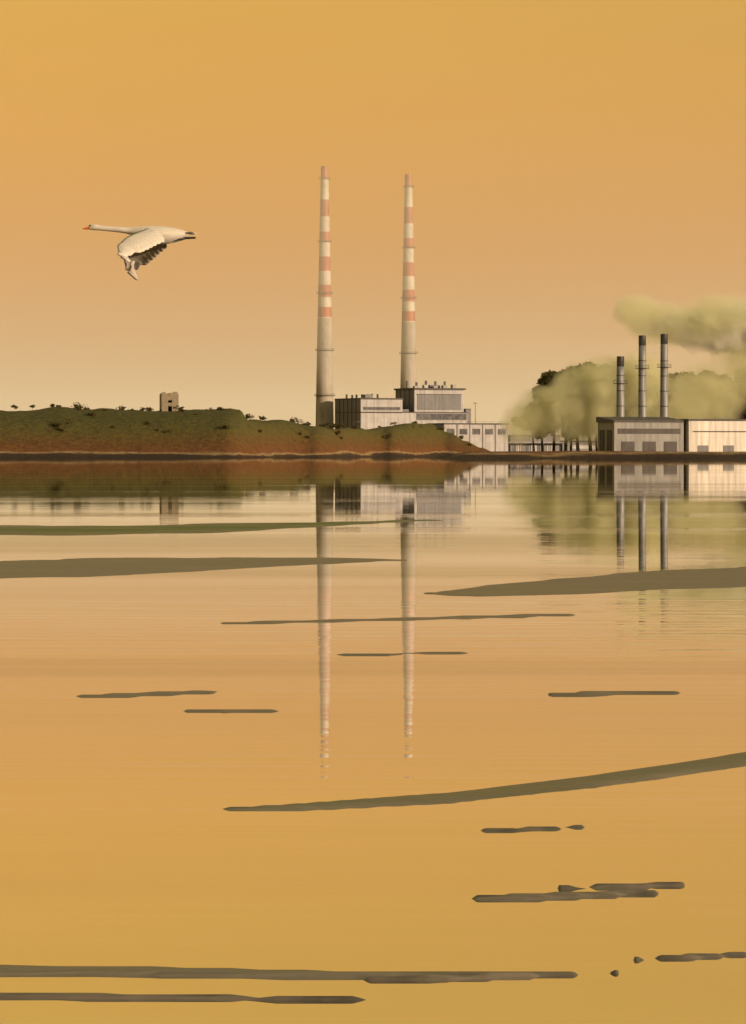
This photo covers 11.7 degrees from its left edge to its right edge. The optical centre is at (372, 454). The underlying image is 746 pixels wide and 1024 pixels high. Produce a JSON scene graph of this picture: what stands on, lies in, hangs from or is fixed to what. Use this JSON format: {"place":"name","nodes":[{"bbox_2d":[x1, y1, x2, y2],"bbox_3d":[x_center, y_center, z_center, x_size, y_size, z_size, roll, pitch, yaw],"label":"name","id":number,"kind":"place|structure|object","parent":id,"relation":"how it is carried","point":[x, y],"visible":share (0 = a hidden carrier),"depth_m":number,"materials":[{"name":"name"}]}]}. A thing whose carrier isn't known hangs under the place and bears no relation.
{"place":"outdoors","nodes":[
{"label":"outdoors","id":0,"kind":"place"},
{"bbox_2d":[82,224,196,280],"bbox_3d":[-3.051,-2.579,45.953,1.279,0.681,1.315,0,0,42],"label":"swan","id":1,"kind":"object","parent":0,"point":[137,247],"visible":1,"depth_m":45.92,"materials":[{"name":"white"}]},
{"bbox_2d":[0,407,488,457],"bbox_3d":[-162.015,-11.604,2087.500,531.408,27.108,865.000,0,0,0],"label":"hill","id":2,"kind":"structure","parent":0,"point":[30,434],"depth_m":1781.24,"materials":[{"name":"green plant"}]},
{"bbox_2d":[160,392,178,410],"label":"blockhouse","id":3,"kind":"structure","parent":2,"relation":"on","point":[169,401],"depth_m":1817.39,"materials":[{"name":"stone"}]},
{"bbox_2d":[11,402,470,445],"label":"shrubs","id":4,"kind":"object","parent":2,"relation":"on","point":[80,407],"visible":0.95,"depth_m":1810.38,"materials":[{"name":"green plant"}]},
{"bbox_2d":[0,457,745,1023],"bbox_3d":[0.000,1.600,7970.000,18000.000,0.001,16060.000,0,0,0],"label":"water","id":5,"kind":"structure","parent":0,"point":[126,839],"depth_m":20.19,"materials":[{"name":"orange liquid"}]},
{"bbox_2d":[0,520,745,999],"bbox_3d":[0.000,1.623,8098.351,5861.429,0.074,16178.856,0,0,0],"label":"sandbar","id":6,"kind":"structure","parent":0,"point":[558,586],"depth_m":24.09,"materials":[{"name":"sand"}]},
{"bbox_2d":[0,0,745,440],"label":"sky","id":7,"kind":"structure","parent":0,"point":[577,168],"materials":[{"name":"orange"}]},
{"bbox_2d":[436,451,745,457],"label":"shore terrain","id":8,"kind":"structure","parent":0,"point":[575,454],"depth_m":1381.59,"materials":[{"name":"brown soil"}]},
{"bbox_2d":[511,402,548,450],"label":"tree","id":9,"kind":"object","parent":8,"relation":"on","point":[520,422],"visible":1,"depth_m":1477.82,"materials":[{"name":"green plant"}]},
{"bbox_2d":[523,388,559,450],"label":"tree","id":10,"kind":"object","parent":8,"relation":"on","point":[547,427],"visible":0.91,"depth_m":1473.92,"materials":[{"name":"green plant"}]},
{"bbox_2d":[531,378,561,450],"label":"tree","id":11,"kind":"object","parent":8,"relation":"on","point":[535,388],"visible":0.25,"depth_m":1489.42,"materials":[{"name":"green plant"}]},
{"bbox_2d":[539,368,592,450],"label":"tree","id":12,"kind":"object","parent":8,"relation":"on","point":[571,383],"visible":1,"depth_m":1468.13,"materials":[{"name":"green plant"}]},
{"bbox_2d":[547,395,595,450],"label":"tree","id":13,"kind":"object","parent":8,"relation":"on","point":[584,430],"visible":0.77,"depth_m":1471.51,"materials":[{"name":"green plant"}]},
{"bbox_2d":[566,366,591,450],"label":"tree","id":14,"kind":"object","parent":8,"relation":"on","point":[574,368],"depth_m":1499.62,"materials":[{"name":"green plant"}]},
{"bbox_2d":[560,367,608,450],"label":"tree","id":15,"kind":"object","parent":8,"relation":"on","point":[593,390],"visible":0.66,"depth_m":1475.05,"materials":[{"name":"green plant"}]},
{"bbox_2d":[585,397,614,450],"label":"tree","id":16,"kind":"object","parent":8,"relation":"on","point":[596,409],"visible":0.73,"depth_m":1476.54,"materials":[{"name":"green plant"}]},
{"bbox_2d":[578,361,634,404],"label":"tree","id":17,"kind":"object","parent":8,"relation":"on","point":[590,365],"visible":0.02,"depth_m":1514.34,"materials":[{"name":"green plant"}]},
{"bbox_2d":[593,368,636,416],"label":"tree","id":18,"kind":"object","parent":8,"relation":"on","point":[609,385],"visible":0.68,"depth_m":1486.89,"materials":[{"name":"green plant"}]},
{"bbox_2d":[596,417,685,451],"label":"industrial building","id":19,"kind":"structure","parent":8,"relation":"on","point":[640,433],"depth_m":1405.66,"materials":[{"name":"metal"}]},
{"bbox_2d":[613,356,627,416],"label":"stack","id":20,"kind":"object","parent":19,"relation":"on","point":[620,390],"visible":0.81,"depth_m":1425.67,"materials":[{"name":"metal"}]},
{"bbox_2d":[635,335,648,416],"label":"stack","id":21,"kind":"object","parent":8,"relation":"on","point":[642,375],"visible":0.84,"depth_m":1430.65,"materials":[{"name":"metal"}]},
{"bbox_2d":[633,374,650,413],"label":"tree","id":22,"kind":"object","parent":8,"relation":"on","point":[635,385],"visible":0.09,"depth_m":1520.01,"materials":[{"name":"green plant"}]},
{"bbox_2d":[627,374,677,416],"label":"tree","id":23,"kind":"object","parent":8,"relation":"on","point":[653,401],"visible":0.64,"depth_m":1495.38,"materials":[{"name":"green plant"}]},
{"bbox_2d":[657,334,670,416],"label":"stack","id":24,"kind":"object","parent":8,"relation":"on","point":[663,367],"visible":0.77,"depth_m":1435.68,"materials":[{"name":"metal"}]},
{"bbox_2d":[668,370,700,417],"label":"tree","id":25,"kind":"object","parent":8,"relation":"on","point":[678,376],"visible":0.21,"depth_m":1522.94,"materials":[{"name":"green plant"}]},
{"bbox_2d":[670,369,716,418],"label":"tree","id":26,"kind":"object","parent":8,"relation":"on","point":[691,390],"visible":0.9,"depth_m":1493.74,"materials":[{"name":"green plant"}]},
{"bbox_2d":[681,419,745,451],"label":"industrial building","id":27,"kind":"structure","parent":8,"relation":"on","point":[714,435],"depth_m":1412.40,"materials":[{"name":"metal"}]},
{"bbox_2d":[701,370,734,418],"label":"tree","id":28,"kind":"object","parent":8,"relation":"on","point":[706,397],"visible":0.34,"depth_m":1513.65,"materials":[{"name":"green plant"}]},
{"bbox_2d":[698,374,745,418],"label":"tree","id":29,"kind":"object","parent":8,"relation":"on","point":[730,394],"visible":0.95,"depth_m":1498.42,"materials":[{"name":"green plant"}]},
{"bbox_2d":[732,368,745,418],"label":"tree","id":30,"kind":"object","parent":8,"relation":"on","point":[740,376],"visible":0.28,"depth_m":1521.14,"materials":[{"name":"green plant"}]},
{"bbox_2d":[738,411,745,418],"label":"tree","id":31,"kind":"object","parent":8,"relation":"on","point":[743,416],"visible":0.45,"depth_m":1500.60,"materials":[{"name":"green plant"}]},
{"bbox_3d":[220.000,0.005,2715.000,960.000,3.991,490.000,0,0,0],"label":"station terrain","id":32,"kind":"structure","parent":0,"visible":0},
{"bbox_2d":[314,166,334,428],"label":"chimney","id":33,"kind":"object","parent":32,"relation":"on","point":[324,394],"visible":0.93,"depth_m":2596.04,"materials":[{"name":"concrete"}]},
{"bbox_2d":[399,174,417,387],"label":"chimney","id":34,"kind":"object","parent":32,"relation":"on","point":[408,353],"visible":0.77,"depth_m":2674.32,"materials":[{"name":"concrete"}]},
{"bbox_2d":[335,381,563,450],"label":"power station","id":35,"kind":"object","parent":32,"relation":"on","point":[436,405],"visible":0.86,"depth_m":2570.54,"materials":[{"name":"concrete"}]},
{"bbox_2d":[508,435,597,450],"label":"station sheds","id":36,"kind":"object","parent":32,"relation":"on","point":[583,445],"visible":0.34,"depth_m":2593.87,"materials":[{"name":"metal"}]}
]}

